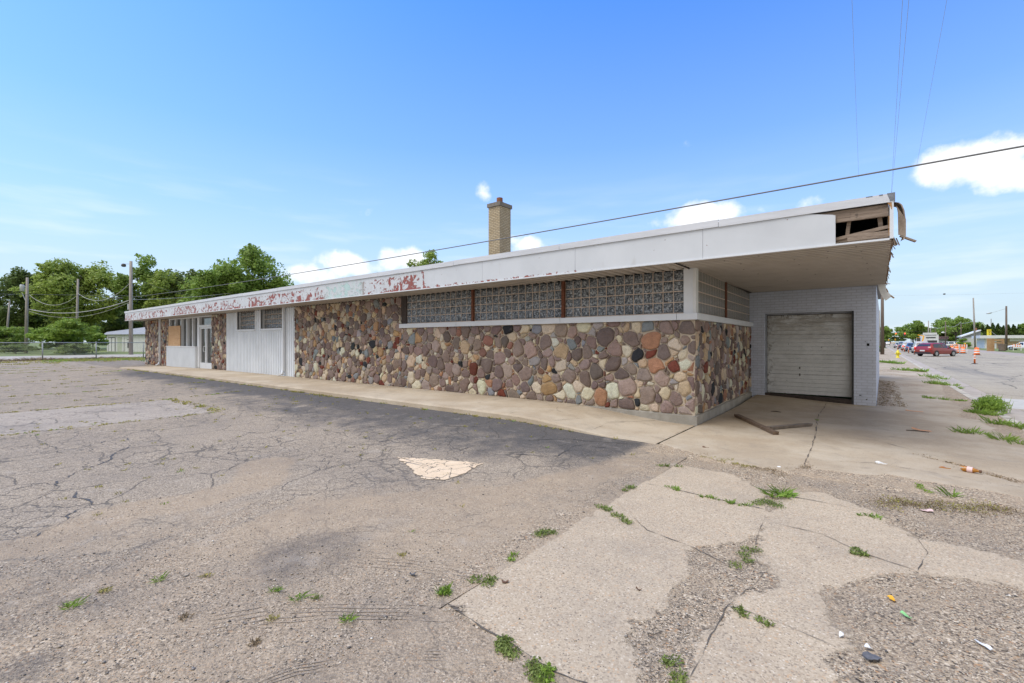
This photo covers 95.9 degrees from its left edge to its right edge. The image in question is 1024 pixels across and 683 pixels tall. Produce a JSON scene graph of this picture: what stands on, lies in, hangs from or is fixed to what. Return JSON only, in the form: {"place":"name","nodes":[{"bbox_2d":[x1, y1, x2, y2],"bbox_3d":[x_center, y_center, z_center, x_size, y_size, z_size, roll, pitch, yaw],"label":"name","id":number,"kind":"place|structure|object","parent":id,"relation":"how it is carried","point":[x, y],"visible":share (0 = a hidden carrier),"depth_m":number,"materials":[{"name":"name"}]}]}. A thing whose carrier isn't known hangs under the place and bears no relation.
{"place":"outdoors","nodes":[
{"label":"outdoors","id":0,"kind":"place"},
{"bbox_2d":[0,356,142,361],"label":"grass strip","id":1,"kind":"object","parent":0,"point":[32,359],"visible":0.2,"depth_m":38.91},
{"bbox_2d":[0,354,144,359],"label":"dirt lot","id":2,"kind":"structure","parent":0,"point":[73,356],"depth_m":49.34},
{"bbox_2d":[70,360,147,367],"bbox_3d":[-27.776,1.552,34.358,17.800,0.036,5.570,0,0,38],"label":"lot end","id":3,"kind":"object","parent":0,"point":[124,363],"visible":0.45,"depth_m":32.94,"materials":[{"name":"concrete"}]},
{"bbox_2d":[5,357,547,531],"bbox_3d":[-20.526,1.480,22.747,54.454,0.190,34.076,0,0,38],"label":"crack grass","id":4,"kind":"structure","parent":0,"point":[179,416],"depth_m":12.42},
{"bbox_2d":[0,356,634,515],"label":"dry grass","id":5,"kind":"structure","parent":0,"point":[111,359],"depth_m":12.42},
{"bbox_2d":[0,359,686,682],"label":"parking lot","id":6,"kind":"structure","parent":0,"point":[443,639],"depth_m":4.06,"materials":[{"name":"asphalt"}]},
{"bbox_2d":[58,593,92,609],"bbox_3d":[-2.598,1.549,2.750,0.136,0.040,0.163,0,0,38],"label":"grass tuft","id":7,"kind":"object","parent":6,"relation":"on","point":[68,605],"visible":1,"depth_m":2.73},
{"bbox_2d":[248,636,262,645],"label":"grass tuft","id":8,"kind":"object","parent":6,"relation":"on","point":[253,643],"visible":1,"depth_m":2.40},
{"bbox_2d":[288,589,316,601],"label":"grass tuft","id":9,"kind":"object","parent":6,"relation":"on","point":[296,596],"visible":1,"depth_m":2.83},
{"bbox_2d":[338,609,358,622],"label":"grass tuft","id":10,"kind":"object","parent":6,"relation":"on","point":[347,618],"visible":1,"depth_m":2.60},
{"bbox_2d":[398,457,482,479],"bbox_3d":[-1.052,1.554,5.694,1.238,0.015,0.806,0,0,16],"label":"pavement patch","id":11,"kind":"object","parent":6,"relation":"on","point":[424,468],"visible":1,"depth_m":5.72,"materials":[{"name":"paint"}]},
{"bbox_2d":[433,581,452,595],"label":"weed clump","id":12,"kind":"object","parent":6,"relation":"on","point":[446,590],"visible":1,"depth_m":2.88,"materials":[{"name":"green plant"}]},
{"bbox_2d":[506,551,519,561],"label":"weed clump","id":13,"kind":"object","parent":6,"relation":"on","point":[511,555],"visible":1,"depth_m":3.34,"materials":[{"name":"green plant"}]},
{"bbox_2d":[493,634,556,682],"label":"weed clump","id":14,"kind":"object","parent":6,"relation":"on","point":[504,641],"visible":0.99,"depth_m":2.28,"materials":[{"name":"plant"}]},
{"bbox_2d":[531,527,558,537],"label":"weed clump","id":15,"kind":"object","parent":6,"relation":"on","point":[540,532],"visible":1,"depth_m":3.77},
{"bbox_2d":[535,661,556,682],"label":"weed clump","id":16,"kind":"object","parent":6,"relation":"on","point":[547,679],"visible":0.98,"depth_m":2.16,"materials":[{"name":"green plant"}]},
{"bbox_2d":[120,366,693,444],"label":"front walk","id":17,"kind":"structure","parent":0,"point":[588,420],"depth_m":10.28,"materials":[{"name":"concrete"}]},
{"bbox_2d":[75,342,898,443],"bbox_3d":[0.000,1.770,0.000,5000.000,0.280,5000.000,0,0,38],"label":"ground","id":18,"kind":"structure","parent":0,"point":[781,393],"depth_m":15.67,"materials":[{"name":"grey concrete"}]},
{"bbox_2d":[0,342,144,360],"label":"chain link fence","id":19,"kind":"object","parent":18,"relation":"on","point":[96,350],"visible":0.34,"depth_m":40.41,"materials":[{"name":"silver metal"}]},
{"bbox_2d":[406,249,443,267],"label":"leafy tree","id":20,"kind":"object","parent":18,"relation":"on","point":[430,255],"visible":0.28,"depth_m":59.62,"materials":[{"name":"green plant"}]},
{"bbox_2d":[124,192,916,429],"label":"commercial building","id":21,"kind":"structure","parent":18,"relation":"on","point":[696,324],"depth_m":11.24,"materials":[{"name":"stone"}]},
{"bbox_2d":[172,318,196,345],"bbox_3d":[-18.435,-0.565,26.083,5.040,1.610,0.020,0,0,38],"label":"shop window","id":22,"kind":"structure","parent":21,"relation":"in","point":[173,321],"depth_m":25.58,"materials":[{"name":"grey glass"}]},
{"bbox_2d":[169,315,211,367],"bbox_3d":[-17.812,0.000,25.508,6.730,2.740,0.130,0,0,38],"label":"window frame","id":23,"kind":"structure","parent":21,"relation":"in","point":[199,318],"depth_m":25.07,"materials":[{"name":"white metal"}]},
{"bbox_2d":[200,327,205,367],"bbox_3d":[-16.204,0.323,24.180,0.820,2.175,0.178,0,0,38],"label":"door","id":24,"kind":"structure","parent":21,"relation":"in","point":[202,365],"depth_m":24.32,"materials":[{"name":"white metal"}]},
{"bbox_2d":[206,327,211,368],"bbox_3d":[-15.503,0.323,23.688,0.850,2.175,0.080,0,0,38],"label":"door","id":25,"kind":"structure","parent":21,"relation":"in","point":[208,365],"depth_m":23.86,"materials":[{"name":"white metal"}]},
{"bbox_2d":[236,310,255,330],"bbox_3d":[-11.924,-0.925,20.863,2.050,0.890,0.250,0,0,38],"label":"window","id":26,"kind":"structure","parent":21,"relation":"in","point":[247,320],"depth_m":21.03,"materials":[{"name":"white glass"}]},
{"bbox_2d":[260,309,281,330],"bbox_3d":[-9.987,-0.925,19.330,2.110,0.890,0.250,0,0,38],"label":"window","id":27,"kind":"structure","parent":21,"relation":"in","point":[271,319],"depth_m":19.54,"materials":[{"name":"white glass"}]},
{"bbox_2d":[407,290,470,323],"bbox_3d":[-2.075,-0.965,13.060,2.680,0.850,0.110,0,0,38],"label":"glass block window","id":28,"kind":"structure","parent":21,"relation":"in","point":[455,306],"depth_m":12.97,"materials":[{"name":"glass"}]},
{"bbox_2d":[475,281,560,320],"bbox_3d":[0.101,-0.965,11.338,2.710,0.850,0.110,0,0,38],"label":"glass block window","id":29,"kind":"structure","parent":21,"relation":"in","point":[537,301],"depth_m":11.21,"materials":[{"name":"glass"}]},
{"bbox_2d":[565,269,683,317],"bbox_3d":[2.262,-0.965,9.629,2.640,0.850,0.110,0,0,38],"label":"glass block window","id":30,"kind":"structure","parent":21,"relation":"in","point":[653,293],"depth_m":9.49,"materials":[{"name":"glass"}]},
{"bbox_2d":[698,270,724,317],"bbox_3d":[4.158,-0.964,9.704,0.098,0.853,2.342,0,0,37],"label":"glass block window","id":31,"kind":"structure","parent":21,"relation":"in","point":[711,290],"depth_m":9.58,"materials":[{"name":"glass"}]},
{"bbox_2d":[727,283,749,321],"bbox_3d":[5.771,-0.964,11.838,0.098,0.853,2.833,0,0,37],"label":"glass block window","id":32,"kind":"structure","parent":21,"relation":"in","point":[738,300],"depth_m":11.68,"materials":[{"name":"glass"}]},
{"bbox_2d":[767,313,851,396],"bbox_3d":[7.860,0.333,12.274,1.900,2.134,0.065,0,0,38],"label":"garage door","id":33,"kind":"structure","parent":21,"relation":"in","point":[791,354],"depth_m":12.22,"materials":[{"name":"paint"}]},
{"bbox_2d":[884,326,892,347],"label":"leafy tree","id":34,"kind":"object","parent":18,"relation":"on","point":[887,331],"visible":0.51,"depth_m":148.81,"materials":[{"name":"green plant"}]},
{"bbox_2d":[888,348,1023,430],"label":"kerb","id":35,"kind":"structure","parent":18,"relation":"on","point":[1004,416],"depth_m":14.72,"materials":[{"name":"concrete"}]},
{"bbox_2d":[0,343,1023,357],"bbox_3d":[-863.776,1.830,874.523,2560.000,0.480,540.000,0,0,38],"label":"grass verge","id":36,"kind":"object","parent":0,"point":[51,353],"depth_m":68.66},
{"bbox_2d":[4,302,9,349],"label":"utility pole","id":37,"kind":"object","parent":36,"relation":"on","point":[8,314],"visible":0.34,"depth_m":71.92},
{"bbox_2d":[0,326,36,349],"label":"bush","id":38,"kind":"object","parent":36,"relation":"on","point":[17,336],"visible":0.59,"depth_m":70.77,"materials":[{"name":"green plant"}]},
{"bbox_2d":[0,344,41,353],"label":"bush","id":39,"kind":"object","parent":36,"relation":"on","point":[20,347],"visible":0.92,"depth_m":61.45,"materials":[{"name":"green plant"}]},
{"bbox_2d":[20,277,28,352],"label":"utility pole","id":40,"kind":"object","parent":36,"relation":"on","point":[22,288],"visible":0.91,"depth_m":65.88,"materials":[{"name":"grey"}]},
{"bbox_2d":[0,266,54,341],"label":"leafy tree","id":41,"kind":"object","parent":36,"relation":"on","point":[16,276],"visible":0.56,"depth_m":92.92,"materials":[{"name":"green plant"}]},
{"bbox_2d":[25,317,101,353],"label":"bush","id":42,"kind":"object","parent":36,"relation":"on","point":[64,329],"visible":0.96,"depth_m":59.13,"materials":[{"name":"green plant"}]},
{"bbox_2d":[7,257,126,343],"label":"leafy tree","id":43,"kind":"object","parent":36,"relation":"on","point":[54,281],"visible":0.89,"depth_m":85.28,"materials":[{"name":"green plant"}]},
{"bbox_2d":[53,343,98,353],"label":"bush","id":44,"kind":"object","parent":36,"relation":"on","point":[79,347],"visible":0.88,"depth_m":56.44,"materials":[{"name":"green plant"}]},
{"bbox_2d":[76,279,78,344],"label":"utility pole","id":45,"kind":"object","parent":36,"relation":"on","point":[77,303],"visible":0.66,"depth_m":63.91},
{"bbox_2d":[43,357,144,361],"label":"verge grass","id":46,"kind":"structure","parent":36,"relation":"on","point":[92,359],"depth_m":38.34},
{"bbox_2d":[81,332,108,352],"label":"bush","id":47,"kind":"object","parent":36,"relation":"on","point":[99,337],"visible":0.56,"depth_m":65.47,"materials":[{"name":"green plant"}]},
{"bbox_2d":[95,311,142,338],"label":"leafy tree","id":48,"kind":"object","parent":36,"relation":"on","point":[120,323],"visible":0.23,"depth_m":94.64,"materials":[{"name":"green plant"}]},
{"bbox_2d":[104,327,145,351],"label":"shed","id":49,"kind":"structure","parent":36,"relation":"on","point":[123,335],"depth_m":74.83,"materials":[{"name":"grey"}]},
{"bbox_2d":[121,261,132,354],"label":"utility pole","id":50,"kind":"object","parent":36,"relation":"on","point":[130,306],"visible":0.95,"depth_m":56.88,"materials":[{"name":"wood"}]},
{"bbox_2d":[20,294,112,295],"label":"overhead cable","id":51,"kind":"object","parent":50,"relation":"attached to","point":[85,295],"visible":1,"depth_m":59.86,"materials":[{"name":"grey plastic"}]},
{"bbox_2d":[29,300,128,312],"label":"overhead cable","id":52,"kind":"object","parent":50,"relation":"attached to","point":[83,311],"visible":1,"depth_m":60.24,"materials":[{"name":"grey plastic"}]},
{"bbox_2d":[136,145,1023,296],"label":"overhead cable","id":53,"kind":"object","parent":50,"relation":"attached to","point":[680,207],"visible":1,"depth_m":14.62,"materials":[{"name":"grey plastic"}]},
{"bbox_2d":[109,253,158,326],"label":"leafy tree","id":54,"kind":"object","parent":36,"relation":"on","point":[121,281],"visible":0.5,"depth_m":89.77,"materials":[{"name":"green plant"}]},
{"bbox_2d":[141,268,191,308],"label":"leafy tree","id":55,"kind":"object","parent":36,"relation":"on","point":[164,280],"visible":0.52,"depth_m":87.89,"materials":[{"name":"green plant"}]},
{"bbox_2d":[159,269,198,300],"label":"leafy tree","id":56,"kind":"object","parent":36,"relation":"on","point":[189,272],"visible":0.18,"depth_m":90.88,"materials":[{"name":"green plant"}]},
{"bbox_2d":[177,262,260,302],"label":"leafy tree","id":57,"kind":"object","parent":36,"relation":"on","point":[207,278],"visible":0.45,"depth_m":71.76,"materials":[{"name":"green plant"}]},
{"bbox_2d":[208,243,293,293],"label":"leafy tree","id":58,"kind":"object","parent":36,"relation":"on","point":[253,260],"visible":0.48,"depth_m":76.03,"materials":[{"name":"green plant"}]},
{"bbox_2d":[920,333,938,342],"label":"white building","id":59,"kind":"structure","parent":36,"relation":"on","point":[931,337],"depth_m":168.44,"materials":[{"name":"paint"}]},
{"bbox_2d":[931,326,965,341],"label":"leafy tree","id":60,"kind":"object","parent":36,"relation":"on","point":[951,337],"visible":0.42,"depth_m":182.91,"materials":[{"name":"green plant"}]},
{"bbox_2d":[931,316,990,341],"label":"umbrella tree","id":61,"kind":"object","parent":36,"relation":"on","point":[950,323],"visible":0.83,"depth_m":170.14,"materials":[{"name":"green plant"}]},
{"bbox_2d":[955,338,970,346],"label":"bush","id":62,"kind":"object","parent":36,"relation":"on","point":[960,342],"visible":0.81,"depth_m":134.38,"materials":[{"name":"green plant"}]},
{"bbox_2d":[957,328,980,347],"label":"house","id":63,"kind":"structure","parent":36,"relation":"on","point":[968,336],"depth_m":134.07,"materials":[{"name":"white paint"}]},
{"bbox_2d":[972,298,975,347],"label":"utility pole","id":64,"kind":"object","parent":36,"relation":"on","point":[974,324],"visible":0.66,"depth_m":111.89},
{"bbox_2d":[990,323,998,334],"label":"arborvitae","id":65,"kind":"object","parent":36,"relation":"on","point":[993,329],"visible":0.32,"depth_m":149.55,"materials":[{"name":"green plant"}]},
{"bbox_2d":[987,338,1003,350],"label":"plywood enclosure","id":66,"kind":"object","parent":36,"relation":"on","point":[991,342],"visible":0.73,"depth_m":86.00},
{"bbox_2d":[972,335,1023,348],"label":"tan brick building","id":67,"kind":"structure","parent":36,"relation":"on","point":[982,340],"depth_m":116.31,"materials":[{"name":"white paint"}]},
{"bbox_2d":[997,344,1006,350],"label":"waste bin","id":68,"kind":"object","parent":36,"relation":"on","point":[1001,347],"visible":0.94,"depth_m":85.05,"materials":[{"name":"brown"}]},
{"bbox_2d":[1005,306,1007,349],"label":"utility pole","id":69,"kind":"object","parent":36,"relation":"on","point":[1006,335],"visible":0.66,"depth_m":91.88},
{"bbox_2d":[1008,342,1023,349],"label":"parked van","id":70,"kind":"object","parent":36,"relation":"on","point":[1010,347],"visible":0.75,"depth_m":96.28,"materials":[{"name":"white paint"}]},
{"bbox_2d":[0,0,1023,341],"label":"sky","id":71,"kind":"structure","parent":0,"point":[184,134],"materials":[{"name":"blue"}]},
{"bbox_2d":[439,458,1023,682],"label":"driveway apron","id":72,"kind":"object","parent":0,"point":[598,618],"visible":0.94,"depth_m":2.94,"materials":[{"name":"concrete"}]},
{"bbox_2d":[466,573,498,587],"bbox_3d":[-0.185,1.555,3.032,0.203,0.027,0.170,0,0,38],"label":"weed clump","id":73,"kind":"object","parent":72,"relation":"on","point":[492,579],"visible":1,"depth_m":3.02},
{"bbox_2d":[594,503,631,523],"bbox_3d":[0.932,1.547,4.199,0.151,0.043,0.537,0,0,-22],"label":"weed clump","id":74,"kind":"object","parent":72,"relation":"on","point":[604,507],"visible":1,"depth_m":4.17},
{"bbox_2d":[658,654,688,682],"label":"weed clump","id":75,"kind":"object","parent":72,"relation":"on","point":[664,659],"visible":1,"depth_m":2.19,"materials":[{"name":"plant"}]},
{"bbox_2d":[724,498,751,506],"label":"weed clump","id":76,"kind":"object","parent":72,"relation":"on","point":[731,502],"visible":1,"depth_m":4.46,"materials":[{"name":"green plant"}]},
{"bbox_2d":[726,545,763,568],"bbox_3d":[1.689,1.551,3.349,0.160,0.037,0.467,0,0,44],"label":"weed clump","id":77,"kind":"object","parent":72,"relation":"on","point":[744,558],"visible":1,"depth_m":3.35,"materials":[{"name":"plant"}]},
{"bbox_2d":[732,604,776,626],"bbox_3d":[1.359,1.550,2.616,0.114,0.038,0.232,0,0,-37],"label":"weed clump","id":78,"kind":"object","parent":72,"relation":"on","point":[742,614],"visible":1,"depth_m":2.62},
{"bbox_2d":[748,497,785,508],"bbox_3d":[2.469,1.553,4.481,0.322,0.032,0.268,0,0,24],"label":"weed clump","id":79,"kind":"object","parent":72,"relation":"on","point":[761,501],"visible":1,"depth_m":4.46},
{"bbox_2d":[752,483,797,497],"bbox_3d":[2.724,1.520,4.710,0.471,0.097,0.366,0,0,-31],"label":"weed clump","id":80,"kind":"object","parent":72,"relation":"on","point":[788,493],"visible":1,"depth_m":4.70,"materials":[{"name":"green plant"}]},
{"bbox_2d":[849,546,870,557],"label":"weed clump","id":81,"kind":"object","parent":72,"relation":"on","point":[863,553],"visible":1,"depth_m":3.40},
{"bbox_2d":[862,651,881,660],"bbox_3d":[1.784,1.558,2.286,0.075,0.024,0.058,0,0,-7],"label":"litter scrap","id":82,"kind":"object","parent":72,"relation":"on","point":[868,655],"visible":1,"depth_m":2.28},
{"bbox_2d":[857,495,1022,517],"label":"weed clump","id":83,"kind":"object","parent":72,"relation":"on","point":[940,504],"visible":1,"depth_m":4.41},
{"bbox_2d":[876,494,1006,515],"bbox_3d":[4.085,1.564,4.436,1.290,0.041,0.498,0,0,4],"label":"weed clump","id":84,"kind":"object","parent":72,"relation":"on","point":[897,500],"visible":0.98,"depth_m":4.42,"materials":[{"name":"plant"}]},
{"bbox_2d":[645,348,1023,511],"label":"sidewalk","id":85,"kind":"structure","parent":0,"point":[844,431],"depth_m":7.13,"materials":[{"name":"concrete"}]},
{"bbox_2d":[0,435,1023,682],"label":"gravel","id":86,"kind":"structure","parent":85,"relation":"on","point":[462,605],"depth_m":2.79,"materials":[{"name":"gravel"}]},
{"bbox_2d":[448,378,1010,682],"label":"pavement joints","id":87,"kind":"object","parent":85,"relation":"on","point":[455,607],"visible":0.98,"depth_m":2.83,"materials":[{"name":"concrete"}]},
{"bbox_2d":[734,414,778,434],"bbox_3d":[4.532,1.525,8.656,0.100,0.058,1.933,0,0,8],"label":"lumber piece","id":88,"kind":"object","parent":85,"relation":"on","point":[759,425],"visible":1,"depth_m":8.41,"materials":[{"name":"wood"}]},
{"bbox_2d":[767,423,812,428],"bbox_3d":[5.027,1.525,8.354,1.090,0.057,0.106,0,0,-22],"label":"lumber piece","id":89,"kind":"object","parent":85,"relation":"on","point":[791,425],"visible":0.93,"depth_m":8.31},
{"bbox_2d":[710,380,907,424],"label":"leaf litter","id":90,"kind":"object","parent":85,"relation":"on","point":[893,391],"visible":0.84,"depth_m":13.97,"materials":[{"name":"plant"}]},
{"bbox_2d":[880,295,883,353],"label":"utility pole","id":91,"kind":"object","parent":85,"relation":"on","point":[882,330],"visible":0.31,"depth_m":57.86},
{"bbox_2d":[879,360,906,363],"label":"weed clump","id":92,"kind":"object","parent":85,"relation":"on","point":[893,362],"visible":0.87,"depth_m":34.15,"materials":[{"name":"green plant"}]},
{"bbox_2d":[890,367,929,371],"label":"weed clump","id":93,"kind":"object","parent":85,"relation":"on","point":[915,369],"visible":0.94,"depth_m":25.45,"materials":[{"name":"green plant"}]},
{"bbox_2d":[918,374,949,379],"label":"weed clump","id":94,"kind":"object","parent":85,"relation":"on","point":[933,376],"visible":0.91,"depth_m":20.83,"materials":[{"name":"green plant"}]},
{"bbox_2d":[920,395,967,400],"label":"weed clump","id":95,"kind":"object","parent":85,"relation":"on","point":[930,397],"visible":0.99,"depth_m":12.91,"materials":[{"name":"green plant"}]},
{"bbox_2d":[934,485,962,496],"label":"weed clump","id":96,"kind":"object","parent":85,"relation":"on","point":[948,493],"visible":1,"depth_m":4.71,"materials":[{"name":"green plant"}]},
{"bbox_2d":[915,453,1023,482],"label":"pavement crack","id":97,"kind":"object","parent":85,"relation":"on","point":[981,473],"visible":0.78,"depth_m":5.51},
{"bbox_2d":[960,465,981,472],"bbox_3d":[5.534,1.545,5.577,0.074,0.074,0.198,0,0,-32],"label":"broken bottle","id":98,"kind":"object","parent":85,"relation":"on","point":[969,469],"visible":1,"depth_m":5.56,"materials":[{"name":"orange glass"}]},
{"bbox_2d":[963,406,1005,415],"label":"weed clump","id":99,"kind":"object","parent":85,"relation":"on","point":[984,412],"visible":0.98,"depth_m":10.33,"materials":[{"name":"green plant"}]},
{"bbox_2d":[891,0,902,191],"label":"overhead wire","id":100,"kind":"object","parent":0,"point":[897,86],"visible":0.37,"depth_m":16.95,"materials":[{"name":"grey"}]},
{"bbox_2d":[892,2,908,184],"bbox_3d":[25.580,-9.430,31.170,0.010,0.009,56.808,0,0,38],"label":"overhead wire","id":101,"kind":"object","parent":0,"point":[901,81],"visible":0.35,"depth_m":16.19,"materials":[{"name":"grey"}]},
{"bbox_2d":[886,343,1023,410],"bbox_3d":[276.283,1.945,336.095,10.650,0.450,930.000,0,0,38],"label":"street","id":102,"kind":"structure","parent":0,"point":[998,375],"depth_m":28.68,"materials":[{"name":"asphalt"}]},
{"bbox_2d":[885,332,906,343],"bbox_3d":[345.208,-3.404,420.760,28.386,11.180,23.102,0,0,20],"label":"bush","id":103,"kind":"object","parent":102,"relation":"on","point":[892,339],"visible":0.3,"depth_m":418.31,"materials":[{"name":"green plant"}]},
{"bbox_2d":[894,320,929,342],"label":"leafy tree","id":104,"kind":"object","parent":102,"relation":"on","point":[913,333],"visible":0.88,"depth_m":188.32,"materials":[{"name":"green plant"}]},
{"bbox_2d":[911,341,924,352],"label":"queued car","id":105,"kind":"object","parent":102,"relation":"on","point":[915,344],"visible":0.38,"depth_m":68.16,"materials":[{"name":"grey paint"}]},
{"bbox_2d":[914,342,957,356],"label":"crossing car","id":106,"kind":"object","parent":102,"relation":"on","point":[935,349],"visible":0.99,"depth_m":54.20,"materials":[{"name":"red paint"}]},
{"bbox_2d":[886,346,1023,423],"bbox_3d":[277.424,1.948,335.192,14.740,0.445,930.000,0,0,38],"label":"street gutter","id":107,"kind":"object","parent":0,"point":[1017,415],"depth_m":19.57,"materials":[{"name":"concrete"}]},
{"bbox_2d":[922,379,964,388],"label":"weed clump","id":108,"kind":"object","parent":107,"relation":"on","point":[940,382],"visible":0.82,"depth_m":17.55,"materials":[{"name":"green plant"}]},
{"bbox_2d":[948,426,1023,444],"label":"weed clump","id":109,"kind":"object","parent":107,"relation":"on","point":[1008,439],"visible":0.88,"depth_m":7.63,"materials":[{"name":"green plant"}]},
{"bbox_2d":[971,394,1012,412],"bbox_3d":[11.443,1.441,11.041,1.484,0.576,0.581,0,0,-33],"label":"weed bush","id":110,"kind":"object","parent":107,"relation":"on","point":[992,403],"visible":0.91,"depth_m":10.83,"materials":[{"name":"green plant"}]},
{"bbox_2d":[975,397,1023,408],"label":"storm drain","id":111,"kind":"object","parent":107,"relation":"on","point":[1018,403],"visible":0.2,"depth_m":12.85,"materials":[{"name":"concrete"}]},
{"bbox_2d":[976,413,1023,429],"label":"weed clump","id":112,"kind":"object","parent":107,"relation":"on","point":[1010,423],"visible":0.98,"depth_m":9.02,"materials":[{"name":"green plant"}]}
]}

